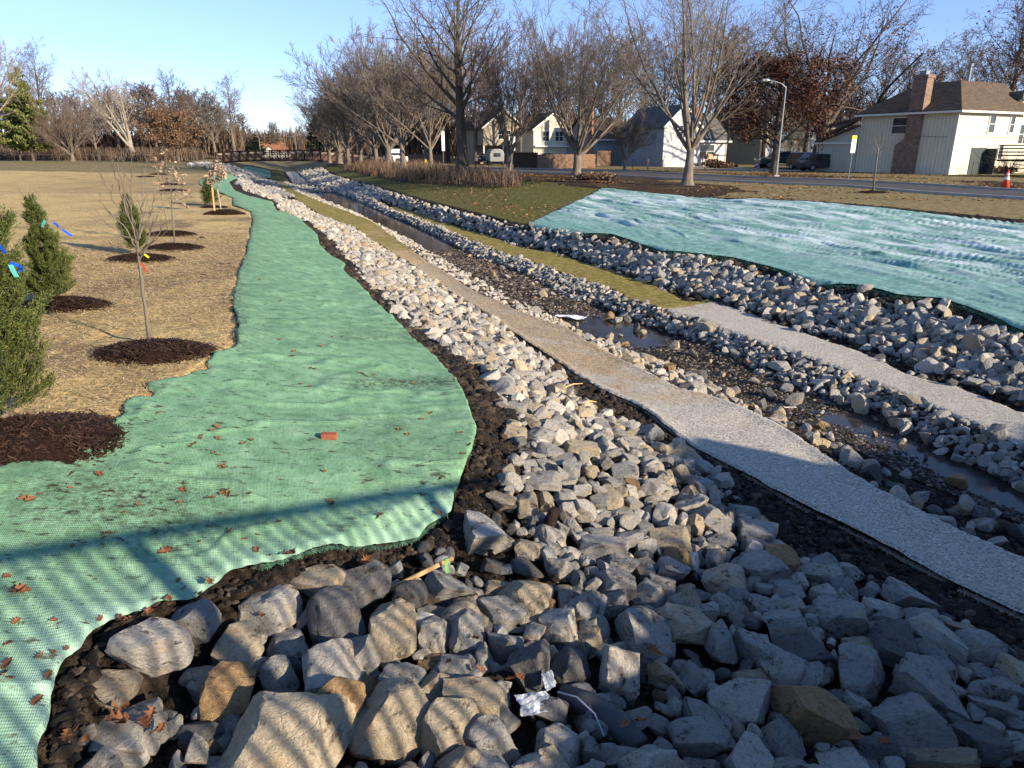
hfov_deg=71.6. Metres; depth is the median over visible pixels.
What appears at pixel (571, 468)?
rock
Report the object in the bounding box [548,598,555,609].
rock
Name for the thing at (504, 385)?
rock
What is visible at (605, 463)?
rock
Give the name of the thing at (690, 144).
bare tree
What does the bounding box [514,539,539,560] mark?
rock
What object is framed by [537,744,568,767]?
rock
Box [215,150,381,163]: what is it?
footbridge
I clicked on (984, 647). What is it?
rock
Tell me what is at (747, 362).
rock
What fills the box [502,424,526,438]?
rock
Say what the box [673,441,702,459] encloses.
rock
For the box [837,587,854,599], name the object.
rock
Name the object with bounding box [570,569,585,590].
rock
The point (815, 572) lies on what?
rock
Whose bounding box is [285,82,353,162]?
bare tree
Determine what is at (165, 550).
oak leaf
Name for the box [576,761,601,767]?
rock
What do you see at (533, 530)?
rock
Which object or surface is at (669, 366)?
rock
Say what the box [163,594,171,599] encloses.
oak leaf
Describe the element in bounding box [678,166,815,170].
driveway
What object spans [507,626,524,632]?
rock
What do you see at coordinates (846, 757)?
rock
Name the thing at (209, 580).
oak leaf
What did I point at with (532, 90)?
bare tree
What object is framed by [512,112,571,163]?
yellow house
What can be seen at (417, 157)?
wooden fence
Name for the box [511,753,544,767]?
rock
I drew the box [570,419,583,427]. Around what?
rock
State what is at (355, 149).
bare tree
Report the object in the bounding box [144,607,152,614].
oak leaf
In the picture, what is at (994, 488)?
creek water
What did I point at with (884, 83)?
bare tree
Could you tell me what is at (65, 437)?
mulch ring
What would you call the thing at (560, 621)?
rock
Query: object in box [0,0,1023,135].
sky
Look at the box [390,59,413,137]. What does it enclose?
bare tree
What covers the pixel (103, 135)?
bare tree
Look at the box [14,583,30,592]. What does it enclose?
oak leaf
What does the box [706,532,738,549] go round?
rock
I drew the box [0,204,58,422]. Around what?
cedar
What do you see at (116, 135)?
bare tree
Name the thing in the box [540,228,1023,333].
green fibres
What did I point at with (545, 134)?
window
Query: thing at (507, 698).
rock
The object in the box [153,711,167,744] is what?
rock
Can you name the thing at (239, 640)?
rock
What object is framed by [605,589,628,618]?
rock
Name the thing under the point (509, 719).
rock
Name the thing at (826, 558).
rock
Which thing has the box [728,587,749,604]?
rock
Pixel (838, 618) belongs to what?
rock
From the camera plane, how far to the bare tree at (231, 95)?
154.63 m
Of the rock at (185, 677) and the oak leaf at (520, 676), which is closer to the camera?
the rock at (185, 677)
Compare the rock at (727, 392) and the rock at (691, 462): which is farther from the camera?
the rock at (727, 392)
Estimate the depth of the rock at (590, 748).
3.63 m
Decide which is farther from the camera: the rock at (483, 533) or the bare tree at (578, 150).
the bare tree at (578, 150)
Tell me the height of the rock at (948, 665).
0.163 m
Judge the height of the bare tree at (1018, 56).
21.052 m
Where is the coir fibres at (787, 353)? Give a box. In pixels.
[657,305,1015,444]
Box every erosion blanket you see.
[0,166,475,767]
[532,188,1023,329]
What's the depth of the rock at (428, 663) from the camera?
4.17 m
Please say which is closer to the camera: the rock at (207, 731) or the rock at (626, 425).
the rock at (207, 731)
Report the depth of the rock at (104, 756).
3.20 m
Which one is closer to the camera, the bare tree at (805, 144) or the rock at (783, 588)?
the rock at (783, 588)
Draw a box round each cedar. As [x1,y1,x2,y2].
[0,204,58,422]
[17,185,77,295]
[114,193,146,249]
[200,174,222,204]
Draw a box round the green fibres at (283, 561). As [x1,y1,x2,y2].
[250,240,475,570]
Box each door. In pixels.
[664,147,679,166]
[681,147,695,166]
[765,148,783,156]
[967,148,997,173]
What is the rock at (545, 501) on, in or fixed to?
on the ground
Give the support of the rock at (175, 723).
on the ground
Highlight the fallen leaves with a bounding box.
[388,167,1023,217]
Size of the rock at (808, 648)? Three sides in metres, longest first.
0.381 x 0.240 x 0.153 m
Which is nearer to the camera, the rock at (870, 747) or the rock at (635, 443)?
the rock at (870, 747)
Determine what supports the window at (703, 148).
in the white house at (669, 149)
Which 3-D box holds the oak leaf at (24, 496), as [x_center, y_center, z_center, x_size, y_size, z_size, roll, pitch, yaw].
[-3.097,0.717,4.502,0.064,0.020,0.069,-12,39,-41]
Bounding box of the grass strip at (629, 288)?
[392,207,708,308]
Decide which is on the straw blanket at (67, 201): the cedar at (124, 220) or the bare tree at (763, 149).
the cedar at (124, 220)
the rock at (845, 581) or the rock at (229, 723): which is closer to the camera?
the rock at (229, 723)
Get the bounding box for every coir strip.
[272,180,1023,613]
[666,301,1023,444]
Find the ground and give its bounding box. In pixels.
[0,151,1023,767]
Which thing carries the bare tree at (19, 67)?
on the ground
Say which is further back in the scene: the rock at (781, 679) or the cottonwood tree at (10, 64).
the cottonwood tree at (10, 64)
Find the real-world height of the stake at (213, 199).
0.901 m
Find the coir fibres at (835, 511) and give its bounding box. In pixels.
[410,263,1023,608]
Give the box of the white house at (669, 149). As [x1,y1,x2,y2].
[620,105,731,166]
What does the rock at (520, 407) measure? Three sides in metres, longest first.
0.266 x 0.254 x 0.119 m
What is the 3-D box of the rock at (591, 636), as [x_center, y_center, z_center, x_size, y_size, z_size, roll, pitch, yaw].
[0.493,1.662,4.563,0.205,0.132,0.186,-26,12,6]
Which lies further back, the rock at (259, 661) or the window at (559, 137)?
the window at (559, 137)
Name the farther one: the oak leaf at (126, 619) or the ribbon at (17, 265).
the ribbon at (17, 265)
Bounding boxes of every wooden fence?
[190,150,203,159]
[407,154,445,162]
[514,152,537,167]
[537,154,595,168]
[596,151,613,165]
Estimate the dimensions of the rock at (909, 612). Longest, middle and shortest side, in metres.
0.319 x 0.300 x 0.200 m
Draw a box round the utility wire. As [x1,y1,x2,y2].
[725,128,1023,137]
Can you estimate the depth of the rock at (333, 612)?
4.25 m
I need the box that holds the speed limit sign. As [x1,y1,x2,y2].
[848,136,856,178]
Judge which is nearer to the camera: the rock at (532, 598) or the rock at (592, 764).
the rock at (592, 764)
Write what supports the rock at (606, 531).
on the ground
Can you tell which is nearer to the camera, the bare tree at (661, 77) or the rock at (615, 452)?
the rock at (615, 452)
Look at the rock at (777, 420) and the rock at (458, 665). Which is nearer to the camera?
the rock at (458, 665)
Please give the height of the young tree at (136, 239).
2.200 m
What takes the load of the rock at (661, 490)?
on the ground
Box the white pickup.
[383,149,407,162]
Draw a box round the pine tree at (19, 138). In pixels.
[0,66,56,160]
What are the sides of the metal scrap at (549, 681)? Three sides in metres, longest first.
0.095 x 0.086 x 0.030 m
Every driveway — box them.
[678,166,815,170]
[737,167,798,168]
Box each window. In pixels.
[497,130,510,139]
[542,131,549,141]
[555,131,563,141]
[677,125,684,137]
[698,144,714,157]
[890,117,906,134]
[986,114,997,132]
[996,144,1004,159]
[1007,115,1016,133]
[1017,124,1023,144]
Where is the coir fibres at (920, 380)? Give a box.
[666,304,1023,442]
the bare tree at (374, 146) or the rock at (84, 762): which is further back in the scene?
the bare tree at (374, 146)
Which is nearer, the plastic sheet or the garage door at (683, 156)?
the plastic sheet
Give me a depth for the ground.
8.22 m
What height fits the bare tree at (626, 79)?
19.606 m
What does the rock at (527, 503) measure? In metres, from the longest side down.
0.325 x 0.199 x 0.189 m
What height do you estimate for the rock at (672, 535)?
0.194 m
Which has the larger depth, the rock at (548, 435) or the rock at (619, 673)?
the rock at (548, 435)
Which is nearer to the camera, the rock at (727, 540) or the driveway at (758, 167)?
the rock at (727, 540)
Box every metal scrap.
[514,691,548,716]
[541,670,555,690]
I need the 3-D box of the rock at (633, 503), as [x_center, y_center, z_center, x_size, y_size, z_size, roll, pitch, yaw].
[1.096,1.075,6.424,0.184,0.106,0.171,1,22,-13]
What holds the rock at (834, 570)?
on the riprap
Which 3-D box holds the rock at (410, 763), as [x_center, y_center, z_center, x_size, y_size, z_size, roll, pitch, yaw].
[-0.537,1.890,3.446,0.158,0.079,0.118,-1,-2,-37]
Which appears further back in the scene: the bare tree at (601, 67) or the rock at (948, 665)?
the bare tree at (601, 67)
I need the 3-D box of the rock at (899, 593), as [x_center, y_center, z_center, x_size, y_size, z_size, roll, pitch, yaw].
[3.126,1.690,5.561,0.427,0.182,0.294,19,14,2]
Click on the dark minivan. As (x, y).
(793, 158)
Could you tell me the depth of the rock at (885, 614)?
5.18 m
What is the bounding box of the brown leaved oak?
[122,67,206,161]
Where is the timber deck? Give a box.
[997,145,1023,175]
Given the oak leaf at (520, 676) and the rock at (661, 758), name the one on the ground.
the rock at (661, 758)
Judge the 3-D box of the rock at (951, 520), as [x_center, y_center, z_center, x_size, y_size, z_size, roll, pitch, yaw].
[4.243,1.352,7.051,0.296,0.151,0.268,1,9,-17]
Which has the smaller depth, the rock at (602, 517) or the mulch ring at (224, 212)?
the rock at (602, 517)
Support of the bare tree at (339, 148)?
on the ground
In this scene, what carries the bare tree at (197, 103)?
on the ground
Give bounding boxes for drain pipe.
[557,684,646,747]
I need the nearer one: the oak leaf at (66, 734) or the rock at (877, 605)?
the oak leaf at (66, 734)
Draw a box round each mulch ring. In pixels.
[0,407,132,477]
[17,295,115,313]
[76,337,225,366]
[96,252,181,262]
[141,242,205,251]
[146,230,201,236]
[160,188,186,190]
[200,205,227,207]
[203,209,245,214]
[854,190,891,193]
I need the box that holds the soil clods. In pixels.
[44,220,1023,767]
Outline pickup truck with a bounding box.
[754,151,809,168]
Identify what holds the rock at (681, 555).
on the ground
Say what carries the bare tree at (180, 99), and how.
on the ground
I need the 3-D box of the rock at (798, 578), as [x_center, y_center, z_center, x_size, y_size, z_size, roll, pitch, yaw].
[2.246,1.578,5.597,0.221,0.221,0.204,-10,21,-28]
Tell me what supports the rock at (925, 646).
on the ground
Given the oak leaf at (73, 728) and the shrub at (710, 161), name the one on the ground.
the shrub at (710, 161)
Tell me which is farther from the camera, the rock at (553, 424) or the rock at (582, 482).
the rock at (553, 424)
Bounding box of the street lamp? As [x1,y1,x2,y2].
[761,79,786,175]
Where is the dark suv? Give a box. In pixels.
[796,154,830,170]
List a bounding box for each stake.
[211,188,214,210]
[390,556,453,590]
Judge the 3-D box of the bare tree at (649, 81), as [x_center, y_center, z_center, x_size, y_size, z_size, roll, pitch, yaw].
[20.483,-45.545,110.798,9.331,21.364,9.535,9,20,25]
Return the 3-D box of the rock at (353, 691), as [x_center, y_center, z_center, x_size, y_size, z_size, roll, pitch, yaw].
[-0.914,1.722,3.589,0.256,0.303,0.418,14,32,9]
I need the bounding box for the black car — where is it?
[478,154,490,164]
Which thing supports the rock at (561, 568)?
on the ground
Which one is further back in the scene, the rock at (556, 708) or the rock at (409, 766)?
the rock at (556, 708)
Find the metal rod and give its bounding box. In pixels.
[557,691,604,735]
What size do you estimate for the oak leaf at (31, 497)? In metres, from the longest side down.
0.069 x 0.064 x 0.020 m
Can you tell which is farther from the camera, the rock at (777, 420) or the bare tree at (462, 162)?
the bare tree at (462, 162)
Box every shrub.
[572,170,618,179]
[703,158,723,167]
[709,161,737,167]
[981,143,1023,174]
[993,165,1017,173]
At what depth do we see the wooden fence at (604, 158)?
91.88 m
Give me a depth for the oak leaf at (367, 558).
4.79 m
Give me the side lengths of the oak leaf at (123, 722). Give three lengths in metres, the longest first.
0.085 x 0.080 x 0.025 m
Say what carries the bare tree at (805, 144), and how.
on the ground
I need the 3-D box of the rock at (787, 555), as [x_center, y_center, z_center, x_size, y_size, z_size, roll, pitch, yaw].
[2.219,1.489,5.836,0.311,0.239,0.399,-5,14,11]
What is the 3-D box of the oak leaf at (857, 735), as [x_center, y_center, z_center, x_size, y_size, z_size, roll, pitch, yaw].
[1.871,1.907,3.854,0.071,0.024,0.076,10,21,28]
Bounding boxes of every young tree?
[83,146,178,338]
[151,157,169,229]
[152,156,164,178]
[153,138,196,241]
[204,159,227,208]
[870,129,890,190]
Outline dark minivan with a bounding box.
[786,153,817,169]
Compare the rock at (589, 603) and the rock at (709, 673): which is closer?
the rock at (709, 673)
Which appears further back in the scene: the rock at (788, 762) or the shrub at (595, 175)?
the shrub at (595, 175)
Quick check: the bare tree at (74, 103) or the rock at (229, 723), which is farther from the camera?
the bare tree at (74, 103)
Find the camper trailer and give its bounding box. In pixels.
[485,149,503,164]
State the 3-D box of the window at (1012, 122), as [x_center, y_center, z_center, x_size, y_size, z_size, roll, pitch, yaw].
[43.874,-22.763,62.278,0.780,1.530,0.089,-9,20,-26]
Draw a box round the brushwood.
[0,146,200,160]
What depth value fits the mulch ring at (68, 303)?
9.62 m
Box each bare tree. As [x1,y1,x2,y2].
[0,97,9,150]
[1,52,52,116]
[11,36,58,139]
[23,88,102,160]
[40,91,75,139]
[56,89,98,148]
[61,94,113,147]
[86,97,122,146]
[90,85,138,153]
[112,86,139,139]
[116,81,161,148]
[123,83,173,149]
[145,92,184,145]
[164,88,199,149]
[172,87,225,157]
[173,82,217,148]
[181,88,238,157]
[206,108,238,151]
[209,69,246,155]
[233,112,258,156]
[262,122,284,144]
[272,6,485,169]
[283,39,412,160]
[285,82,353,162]
[286,66,373,163]
[287,125,306,154]
[291,54,410,164]
[300,123,312,144]
[309,126,330,155]
[317,108,339,148]
[322,47,414,165]
[324,16,470,162]
[337,30,483,167]
[341,73,356,154]
[345,0,537,176]
[356,126,370,153]
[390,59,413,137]
[402,47,440,160]
[430,59,477,162]
[455,44,524,119]
[459,0,600,175]
[463,48,494,163]
[502,45,544,151]
[503,46,554,112]
[507,0,671,178]
[528,45,593,122]
[562,27,610,120]
[566,0,841,184]
[572,23,626,119]
[581,24,666,119]
[584,106,663,170]
[623,19,672,114]
[632,30,689,105]
[638,17,720,110]
[689,14,738,119]
[696,23,761,160]
[718,48,772,125]
[741,45,794,156]
[793,39,855,151]
[807,43,872,130]
[832,63,872,127]
[853,39,914,120]
[892,44,930,94]
[895,35,963,93]
[939,29,993,82]
[963,0,1023,91]
[965,37,1023,86]
[993,8,1023,90]
[1010,38,1023,88]
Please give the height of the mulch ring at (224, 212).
0.215 m
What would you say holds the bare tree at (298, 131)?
on the ground
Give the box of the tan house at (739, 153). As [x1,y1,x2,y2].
[717,104,805,163]
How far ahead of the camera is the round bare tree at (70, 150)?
110.20 m
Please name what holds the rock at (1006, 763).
on the ground
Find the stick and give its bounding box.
[578,636,585,652]
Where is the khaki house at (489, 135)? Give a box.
[465,109,519,163]
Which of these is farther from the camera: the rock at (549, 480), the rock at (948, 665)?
the rock at (549, 480)
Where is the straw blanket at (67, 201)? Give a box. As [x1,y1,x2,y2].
[0,171,252,419]
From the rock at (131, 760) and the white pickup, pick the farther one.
the white pickup
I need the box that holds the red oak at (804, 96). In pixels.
[711,0,861,173]
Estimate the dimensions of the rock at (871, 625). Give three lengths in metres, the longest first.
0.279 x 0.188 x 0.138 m
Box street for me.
[308,154,1023,196]
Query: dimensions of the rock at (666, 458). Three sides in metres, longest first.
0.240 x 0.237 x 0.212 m
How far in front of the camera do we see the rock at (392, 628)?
4.22 m
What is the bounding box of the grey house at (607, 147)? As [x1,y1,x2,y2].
[566,100,623,164]
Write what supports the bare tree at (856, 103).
on the ground
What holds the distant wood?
on the ground
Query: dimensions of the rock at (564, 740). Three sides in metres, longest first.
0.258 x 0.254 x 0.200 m
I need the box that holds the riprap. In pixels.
[79,161,1023,767]
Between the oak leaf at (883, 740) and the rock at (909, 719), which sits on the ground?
the rock at (909, 719)
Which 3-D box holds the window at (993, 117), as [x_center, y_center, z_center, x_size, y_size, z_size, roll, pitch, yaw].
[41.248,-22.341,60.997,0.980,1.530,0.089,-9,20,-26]
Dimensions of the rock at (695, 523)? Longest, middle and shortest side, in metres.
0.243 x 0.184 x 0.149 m
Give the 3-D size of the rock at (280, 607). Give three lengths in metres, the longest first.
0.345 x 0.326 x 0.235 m
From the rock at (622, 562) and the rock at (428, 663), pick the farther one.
the rock at (622, 562)
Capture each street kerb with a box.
[365,162,1023,199]
[440,165,1023,190]
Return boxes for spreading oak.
[678,0,1003,152]
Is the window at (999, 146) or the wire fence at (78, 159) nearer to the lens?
the window at (999, 146)
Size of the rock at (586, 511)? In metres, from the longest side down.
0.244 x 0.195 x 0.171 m
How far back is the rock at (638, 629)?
4.56 m
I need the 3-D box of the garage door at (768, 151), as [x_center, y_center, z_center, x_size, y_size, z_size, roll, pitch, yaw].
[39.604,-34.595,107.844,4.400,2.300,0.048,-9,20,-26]
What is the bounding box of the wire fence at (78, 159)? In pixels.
[13,154,161,161]
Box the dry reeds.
[344,156,529,186]
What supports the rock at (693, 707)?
on the ground
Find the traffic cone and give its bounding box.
[999,170,1010,187]
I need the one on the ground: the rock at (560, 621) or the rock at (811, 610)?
the rock at (811, 610)
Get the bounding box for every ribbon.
[0,244,6,253]
[8,265,18,276]
[9,261,22,271]
[61,228,71,236]
[445,559,448,572]
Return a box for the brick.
[321,432,336,439]
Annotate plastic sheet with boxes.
[555,315,585,319]
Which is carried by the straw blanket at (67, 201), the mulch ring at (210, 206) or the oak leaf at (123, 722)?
the mulch ring at (210, 206)
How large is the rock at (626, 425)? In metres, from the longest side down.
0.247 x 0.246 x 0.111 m
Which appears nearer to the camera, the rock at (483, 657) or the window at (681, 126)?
the rock at (483, 657)
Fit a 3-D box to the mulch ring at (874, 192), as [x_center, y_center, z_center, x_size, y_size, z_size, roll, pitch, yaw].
[17.761,-9.457,34.940,1.887,0.146,1.274,0,18,0]
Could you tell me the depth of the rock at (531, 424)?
7.52 m
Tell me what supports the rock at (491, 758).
on the rock at (462, 756)
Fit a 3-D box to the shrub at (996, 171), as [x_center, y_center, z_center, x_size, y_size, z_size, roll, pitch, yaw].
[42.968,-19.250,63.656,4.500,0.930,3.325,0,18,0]
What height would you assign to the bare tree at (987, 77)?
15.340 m
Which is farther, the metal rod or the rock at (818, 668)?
the rock at (818, 668)
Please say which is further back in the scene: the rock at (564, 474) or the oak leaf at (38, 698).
the rock at (564, 474)
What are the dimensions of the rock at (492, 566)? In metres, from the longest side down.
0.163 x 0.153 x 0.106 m
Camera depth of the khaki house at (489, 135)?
105.49 m
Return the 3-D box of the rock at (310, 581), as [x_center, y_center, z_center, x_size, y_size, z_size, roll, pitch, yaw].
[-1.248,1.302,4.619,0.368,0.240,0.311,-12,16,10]
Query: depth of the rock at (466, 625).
4.37 m
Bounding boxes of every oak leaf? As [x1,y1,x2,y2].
[0,657,13,668]
[2,572,11,577]
[11,617,19,623]
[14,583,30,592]
[17,494,29,498]
[25,494,36,500]
[30,694,43,704]
[43,670,52,677]
[58,728,72,740]
[71,722,80,732]
[81,733,90,742]
[104,708,130,720]
[111,697,129,709]
[112,715,128,723]
[121,615,132,622]
[137,716,151,727]
[143,706,156,720]
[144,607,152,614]
[156,721,165,732]
[157,545,171,553]
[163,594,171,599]
[180,485,186,491]
[195,588,207,595]
[205,576,213,583]
[251,546,260,551]
[287,547,295,553]
[362,555,370,562]
[476,665,484,672]
[515,673,524,680]
[618,718,629,727]
[634,715,648,720]
[648,643,659,653]
[652,650,662,654]
[849,729,862,738]
[878,735,889,743]
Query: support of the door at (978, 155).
in the cream house at (958, 121)
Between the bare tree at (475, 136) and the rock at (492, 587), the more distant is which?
the bare tree at (475, 136)
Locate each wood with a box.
[1,122,244,157]
[241,122,371,155]
[376,95,875,159]
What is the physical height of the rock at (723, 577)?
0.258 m
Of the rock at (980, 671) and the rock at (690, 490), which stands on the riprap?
the rock at (690, 490)
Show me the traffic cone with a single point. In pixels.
(1006, 183)
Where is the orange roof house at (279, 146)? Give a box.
[260,142,290,155]
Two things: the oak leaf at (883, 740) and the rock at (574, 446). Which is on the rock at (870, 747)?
the oak leaf at (883, 740)
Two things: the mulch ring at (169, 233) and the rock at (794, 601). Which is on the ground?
the rock at (794, 601)
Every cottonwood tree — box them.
[0,37,30,120]
[60,65,141,160]
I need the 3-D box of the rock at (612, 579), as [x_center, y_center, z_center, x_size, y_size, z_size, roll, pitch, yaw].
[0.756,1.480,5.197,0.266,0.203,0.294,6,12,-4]
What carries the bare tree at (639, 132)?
on the ground
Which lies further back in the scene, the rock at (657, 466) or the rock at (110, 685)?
the rock at (657, 466)
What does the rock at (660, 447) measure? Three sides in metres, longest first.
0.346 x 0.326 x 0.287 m
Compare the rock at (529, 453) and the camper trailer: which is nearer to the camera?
the rock at (529, 453)
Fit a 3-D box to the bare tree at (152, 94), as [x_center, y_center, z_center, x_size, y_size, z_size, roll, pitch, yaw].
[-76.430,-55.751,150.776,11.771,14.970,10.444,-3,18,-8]
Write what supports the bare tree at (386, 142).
on the ground
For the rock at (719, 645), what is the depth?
4.54 m
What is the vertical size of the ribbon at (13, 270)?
0.088 m
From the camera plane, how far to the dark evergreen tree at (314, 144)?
201.63 m
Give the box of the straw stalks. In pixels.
[0,230,270,461]
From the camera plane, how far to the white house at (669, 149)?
90.70 m
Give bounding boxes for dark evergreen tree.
[245,134,266,154]
[305,118,334,156]
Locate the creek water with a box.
[286,172,1023,512]
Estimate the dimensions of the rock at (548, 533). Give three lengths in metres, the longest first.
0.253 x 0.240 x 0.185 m
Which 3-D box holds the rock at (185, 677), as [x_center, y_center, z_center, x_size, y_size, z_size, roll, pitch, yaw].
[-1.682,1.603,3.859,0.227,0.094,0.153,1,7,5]
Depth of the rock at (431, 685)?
3.92 m
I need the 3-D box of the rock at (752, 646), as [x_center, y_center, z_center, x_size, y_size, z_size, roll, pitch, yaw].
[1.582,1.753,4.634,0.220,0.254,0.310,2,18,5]
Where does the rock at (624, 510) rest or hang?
on the ground
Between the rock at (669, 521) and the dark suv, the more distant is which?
the dark suv
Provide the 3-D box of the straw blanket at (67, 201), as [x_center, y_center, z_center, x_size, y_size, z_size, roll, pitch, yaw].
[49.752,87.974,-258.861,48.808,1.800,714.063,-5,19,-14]
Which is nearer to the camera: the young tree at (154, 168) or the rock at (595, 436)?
the rock at (595, 436)
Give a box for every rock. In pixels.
[77,757,91,767]
[82,745,123,767]
[86,735,100,755]
[89,697,162,755]
[91,669,142,709]
[105,617,194,677]
[118,753,143,767]
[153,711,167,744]
[167,714,182,739]
[171,598,221,644]
[177,721,224,750]
[178,665,214,686]
[183,732,210,767]
[186,675,206,705]
[199,661,256,722]
[202,756,221,767]
[211,620,263,666]
[217,691,363,767]
[217,732,231,753]
[219,714,239,733]
[238,584,302,635]
[253,656,269,676]
[259,655,299,692]
[266,629,308,657]
[290,564,345,597]
[302,638,364,693]
[306,585,365,645]
[316,676,367,750]
[343,560,391,610]
[347,676,430,766]
[350,634,380,675]
[361,675,376,698]
[368,598,416,670]
[377,662,427,685]
[392,580,428,611]
[398,761,416,767]
[401,765,418,767]
[417,604,446,615]
[417,615,449,653]
[417,654,447,673]
[420,673,449,702]
[420,697,480,763]
[424,569,477,605]
[429,654,471,677]
[433,745,481,767]
[438,600,479,629]
[442,676,506,716]
[448,609,485,655]
[453,595,479,609]
[463,510,511,554]
[465,714,520,767]
[468,664,485,676]
[473,749,508,767]
[475,641,493,673]
[477,595,526,627]
[478,610,488,626]
[480,558,502,574]
[482,580,510,596]
[485,491,516,509]
[487,631,523,665]
[489,377,515,396]
[495,401,507,407]
[495,580,552,626]
[496,680,510,708]
[497,471,521,487]
[499,463,514,472]
[499,702,520,733]
[501,665,511,676]
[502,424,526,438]
[504,401,526,413]
[505,639,549,693]
[507,453,526,467]
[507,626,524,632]
[510,556,543,577]
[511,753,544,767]
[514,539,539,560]
[516,491,538,518]
[518,447,532,458]
[522,482,533,491]
[523,621,545,643]
[524,470,561,491]
[525,414,539,420]
[527,421,539,428]
[527,426,556,443]
[528,526,537,537]
[532,402,544,408]
[534,441,564,458]
[534,524,566,544]
[534,722,581,767]
[535,696,568,724]
[537,491,554,512]
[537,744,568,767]
[538,607,577,647]
[542,540,561,554]
[543,418,574,437]
[543,558,572,582]
[546,462,568,479]
[548,452,572,467]
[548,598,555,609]
[550,647,590,688]
[551,414,566,422]
[553,489,577,505]
[554,584,573,597]
[557,522,569,533]
[557,590,571,607]
[558,501,578,522]
[561,477,577,488]
[562,439,599,457]
[562,459,580,484]
[565,517,581,538]
[568,589,606,630]
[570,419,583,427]
[570,499,596,523]
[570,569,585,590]
[570,682,596,717]
[573,693,609,735]
[575,430,586,439]
[576,625,602,658]
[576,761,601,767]
[577,534,628,563]
[578,480,591,494]
[579,615,609,638]
[580,465,599,478]
[581,736,601,763]
[583,527,613,535]
[586,416,602,421]
[586,431,613,442]
[590,493,609,508]
[595,510,610,525]
[597,436,618,449]
[597,483,624,510]
[597,568,636,600]
[598,456,612,470]
[598,476,622,487]
[598,643,639,701]
[601,447,624,457]
[604,744,637,767]
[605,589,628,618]
[606,553,639,572]
[608,706,651,741]
[609,460,638,479]
[611,509,622,521]
[614,529,643,547]
[614,605,671,661]
[615,506,635,514]
[616,485,628,498]
[617,453,640,464]
[618,421,632,429]
[618,749,678,767]
[624,496,643,510]
[625,477,640,490]
[628,577,665,608]
[629,439,641,447]
[629,447,657,456]
[632,744,688,767]
[633,519,653,534]
[639,424,663,440]
[640,354,657,363]
[640,455,664,476]
[642,478,673,501]
[643,660,684,695]
[647,525,692,553]
[649,573,675,597]
[650,442,674,454]
[652,502,677,524]
[652,736,673,749]
[653,602,714,644]
[656,556,690,581]
[657,455,673,469]
[657,516,675,527]
[662,546,691,567]
[663,362,675,371]
[663,583,701,606]
[665,715,731,758]
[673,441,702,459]
[673,494,708,514]
[674,459,694,467]
[678,660,708,697]
[680,485,699,497]
[681,697,725,724]
[682,757,706,767]
[684,475,713,486]
[686,513,704,536]
[687,481,708,496]
[689,503,725,518]
[693,603,716,621]
[697,589,712,600]
[700,321,717,332]
[700,668,714,682]
[701,563,747,593]
[703,518,731,534]
[704,548,725,566]
[704,619,737,663]
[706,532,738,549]
[706,678,772,725]
[709,591,734,617]
[716,739,734,755]
[721,387,734,397]
[724,731,774,767]
[725,602,749,627]
[727,504,760,521]
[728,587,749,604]
[730,669,769,679]
[731,550,792,582]
[734,628,772,668]
[737,519,778,542]
[740,535,768,552]
[744,359,751,365]
[746,593,776,614]
[754,409,761,414]
[754,640,807,684]
[756,515,768,521]
[760,717,806,759]
[761,607,809,640]
[761,740,770,751]
[764,544,800,572]
[767,361,791,371]
[768,417,786,427]
[768,578,805,599]
[770,674,794,684]
[770,685,859,750]
[772,635,837,664]
[774,595,806,615]
[774,756,808,767]
[788,572,808,591]
[798,673,820,686]
[800,562,829,586]
[803,661,829,687]
[806,583,841,604]
[806,606,818,616]
[807,626,823,642]
[810,552,837,565]
[811,595,869,638]
[812,747,869,767]
[824,563,844,579]
[828,572,858,601]
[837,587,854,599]
[838,562,864,580]
[838,642,884,702]
[840,636,875,649]
[843,689,872,713]
[853,735,900,762]
[854,716,871,733]
[856,749,878,767]
[860,620,885,636]
[867,597,904,617]
[867,619,918,667]
[868,608,901,621]
[870,692,957,748]
[880,576,943,611]
[888,652,969,721]
[902,746,980,767]
[903,607,945,625]
[907,611,968,665]
[914,638,948,658]
[927,653,957,680]
[930,514,956,526]
[946,620,977,631]
[949,721,1013,766]
[954,628,1007,666]
[962,662,992,682]
[967,695,1015,720]
[969,505,998,528]
[975,676,1023,701]
[991,668,1009,678]
[993,653,1023,685]
[995,756,1011,767]
[1000,709,1023,732]
[1003,730,1023,761]
[1005,523,1023,543]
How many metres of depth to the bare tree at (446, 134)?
116.92 m
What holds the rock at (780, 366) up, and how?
on the ground
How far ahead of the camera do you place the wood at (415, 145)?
128.46 m
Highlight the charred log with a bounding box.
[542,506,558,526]
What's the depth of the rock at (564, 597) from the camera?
4.91 m
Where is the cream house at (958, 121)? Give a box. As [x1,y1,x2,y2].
[813,64,1023,174]
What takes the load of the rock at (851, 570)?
on the ground
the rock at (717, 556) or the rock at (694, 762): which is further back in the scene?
the rock at (717, 556)
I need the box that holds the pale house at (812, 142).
[800,114,860,152]
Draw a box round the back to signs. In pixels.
[441,131,444,166]
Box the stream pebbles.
[430,245,1023,523]
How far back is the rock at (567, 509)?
5.92 m
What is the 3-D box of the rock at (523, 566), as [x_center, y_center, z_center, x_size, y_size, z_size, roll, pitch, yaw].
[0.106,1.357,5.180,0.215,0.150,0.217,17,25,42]

